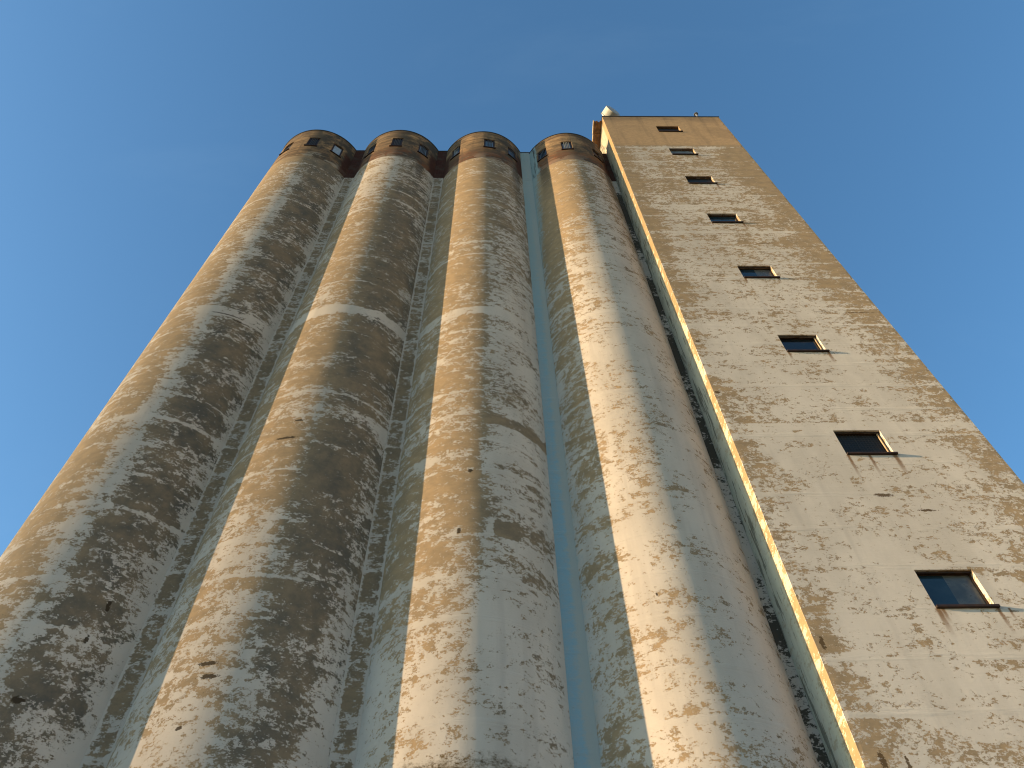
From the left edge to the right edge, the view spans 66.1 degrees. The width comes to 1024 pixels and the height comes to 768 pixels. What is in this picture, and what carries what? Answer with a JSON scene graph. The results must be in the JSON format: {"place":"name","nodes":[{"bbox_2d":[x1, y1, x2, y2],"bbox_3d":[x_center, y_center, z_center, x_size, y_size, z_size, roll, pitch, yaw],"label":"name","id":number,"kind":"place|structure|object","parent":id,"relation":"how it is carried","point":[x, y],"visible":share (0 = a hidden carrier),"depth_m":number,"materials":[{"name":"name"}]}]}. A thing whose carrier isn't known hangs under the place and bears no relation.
{"place":"outdoors","nodes":[
{"label":"outdoors","id":0,"kind":"place"},
{"bbox_2d":[0,129,364,767],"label":"grain silo","id":1,"kind":"object","parent":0,"point":[98,556],"visible":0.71,"depth_m":19.96,"materials":[{"name":"paint"}]},
{"bbox_2d":[279,144,291,155],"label":"window","id":2,"kind":"structure","parent":1,"relation":"in","point":[288,147],"depth_m":41.64,"materials":[{"name":"black glass"}]},
{"bbox_2d":[304,138,319,146],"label":"window","id":3,"kind":"structure","parent":1,"relation":"in","point":[312,141],"depth_m":42.08,"materials":[{"name":"black glass"}]},
{"bbox_2d":[330,144,342,157],"bbox_3d":[-9.405,-12.548,42.298,0.659,1.430,0.165,31,-62,-20],"label":"window","id":4,"kind":"structure","parent":1,"relation":"in","point":[335,149],"depth_m":42.38,"materials":[{"name":"grey glass"}]},
{"bbox_2d":[106,130,446,767],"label":"grain silo","id":5,"kind":"object","parent":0,"point":[261,657],"visible":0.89,"depth_m":18.77,"materials":[{"name":"paint"}]},
{"bbox_2d":[364,145,375,157],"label":"window","id":6,"kind":"structure","parent":5,"relation":"in","point":[371,150],"depth_m":42.38,"materials":[{"name":"black glass"}]},
{"bbox_2d":[389,138,402,146],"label":"window","id":7,"kind":"structure","parent":5,"relation":"in","point":[396,142],"depth_m":42.15,"materials":[{"name":"black glass"}]},
{"bbox_2d":[417,145,427,158],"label":"window","id":8,"kind":"structure","parent":5,"relation":"in","point":[422,150],"depth_m":42.48,"materials":[{"name":"grey glass"}]},
{"bbox_2d":[354,131,600,767],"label":"grain silo","id":9,"kind":"object","parent":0,"point":[479,657],"visible":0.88,"depth_m":18.82,"materials":[{"name":"paint"}]},
{"bbox_2d":[450,147,459,160],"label":"window","id":10,"kind":"structure","parent":9,"relation":"in","point":[457,151],"depth_m":42.38,"materials":[{"name":"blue glass"}]},
{"bbox_2d":[483,140,495,148],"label":"window","id":11,"kind":"structure","parent":9,"relation":"in","point":[487,143],"depth_m":42.17,"materials":[{"name":"grey glass"}]},
{"bbox_2d":[507,148,517,161],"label":"window","id":12,"kind":"structure","parent":9,"relation":"in","point":[510,152],"depth_m":42.48,"materials":[{"name":"grey glass"}]},
{"bbox_2d":[0,0,1023,556],"label":"sky","id":13,"kind":"structure","parent":0,"point":[134,134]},
{"bbox_2d":[529,133,831,767],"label":"grain silo","id":14,"kind":"object","parent":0,"point":[691,664],"visible":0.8,"depth_m":18.81,"materials":[{"name":"paint"}]},
{"bbox_2d":[537,149,547,161],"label":"window","id":15,"kind":"structure","parent":14,"relation":"in","point":[541,155],"depth_m":42.25,"materials":[{"name":"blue glass"}]},
{"bbox_2d":[561,142,573,149],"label":"window","id":16,"kind":"structure","parent":14,"relation":"in","point":[567,145],"depth_m":42.01,"materials":[{"name":"grey glass"}]},
{"bbox_2d":[593,150,603,162],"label":"window","id":17,"kind":"structure","parent":14,"relation":"in","point":[596,155],"depth_m":42.50,"materials":[{"name":"black glass"}]},
{"bbox_2d":[592,116,1023,767],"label":"elevator tower","id":18,"kind":"structure","parent":0,"point":[874,484],"depth_m":20.05,"materials":[{"name":"paint"}]},
{"bbox_2d":[601,105,619,115],"bbox_3d":[5.973,-15.926,47.429,1.070,2.705,0.910,26,-60,-18],"label":"dish antenna","id":19,"kind":"object","parent":18,"relation":"on","point":[609,111],"visible":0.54,"depth_m":47.65,"materials":[{"name":"metal"}]},
{"bbox_2d":[657,127,682,131],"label":"window","id":20,"kind":"structure","parent":18,"relation":"in","point":[661,129],"depth_m":44.49,"materials":[{"name":"black glass"}]},
{"bbox_2d":[669,149,697,154],"bbox_3d":[8.885,-12.014,40.854,1.328,1.087,0.235,0,-56,-1],"label":"window","id":21,"kind":"structure","parent":18,"relation":"in","point":[673,151],"depth_m":41.15,"materials":[{"name":"black glass"}]},
{"bbox_2d":[686,177,717,183],"bbox_3d":[8.968,-9.646,37.385,1.328,1.073,0.235,0,-56,-1],"label":"window","id":22,"kind":"structure","parent":18,"relation":"in","point":[692,180],"depth_m":37.69,"materials":[{"name":"black glass"}]},
{"bbox_2d":[708,215,743,222],"bbox_3d":[9.060,-7.018,33.536,1.328,1.044,0.235,0,-56,-1],"label":"window","id":23,"kind":"structure","parent":18,"relation":"in","point":[717,218],"depth_m":33.76,"materials":[{"name":"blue glass"}]},
{"bbox_2d":[738,267,779,277],"bbox_3d":[9.161,-4.126,29.301,1.328,1.047,0.235,0,-56,-1],"label":"window","id":24,"kind":"structure","parent":18,"relation":"in","point":[747,273],"depth_m":29.50,"materials":[{"name":"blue glass"}]},
{"bbox_2d":[778,336,829,351],"bbox_3d":[9.261,-1.252,25.093,1.328,1.064,0.235,0,-56,-1],"label":"window","id":25,"kind":"structure","parent":18,"relation":"in","point":[791,343],"depth_m":25.28,"materials":[{"name":"black glass"}]},
{"bbox_2d":[834,432,897,454],"bbox_3d":[9.361,1.595,20.922,1.328,1.050,0.235,0,-56,-1],"label":"window","id":26,"kind":"structure","parent":18,"relation":"in","point":[853,443],"depth_m":21.07,"materials":[{"name":"black glass"}]},
{"bbox_2d":[915,571,999,608],"bbox_3d":[9.459,4.404,16.809,1.328,1.063,0.235,0,-56,-1],"label":"window","id":27,"kind":"structure","parent":18,"relation":"in","point":[946,589],"depth_m":16.92,"materials":[{"name":"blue glass"}]}
]}

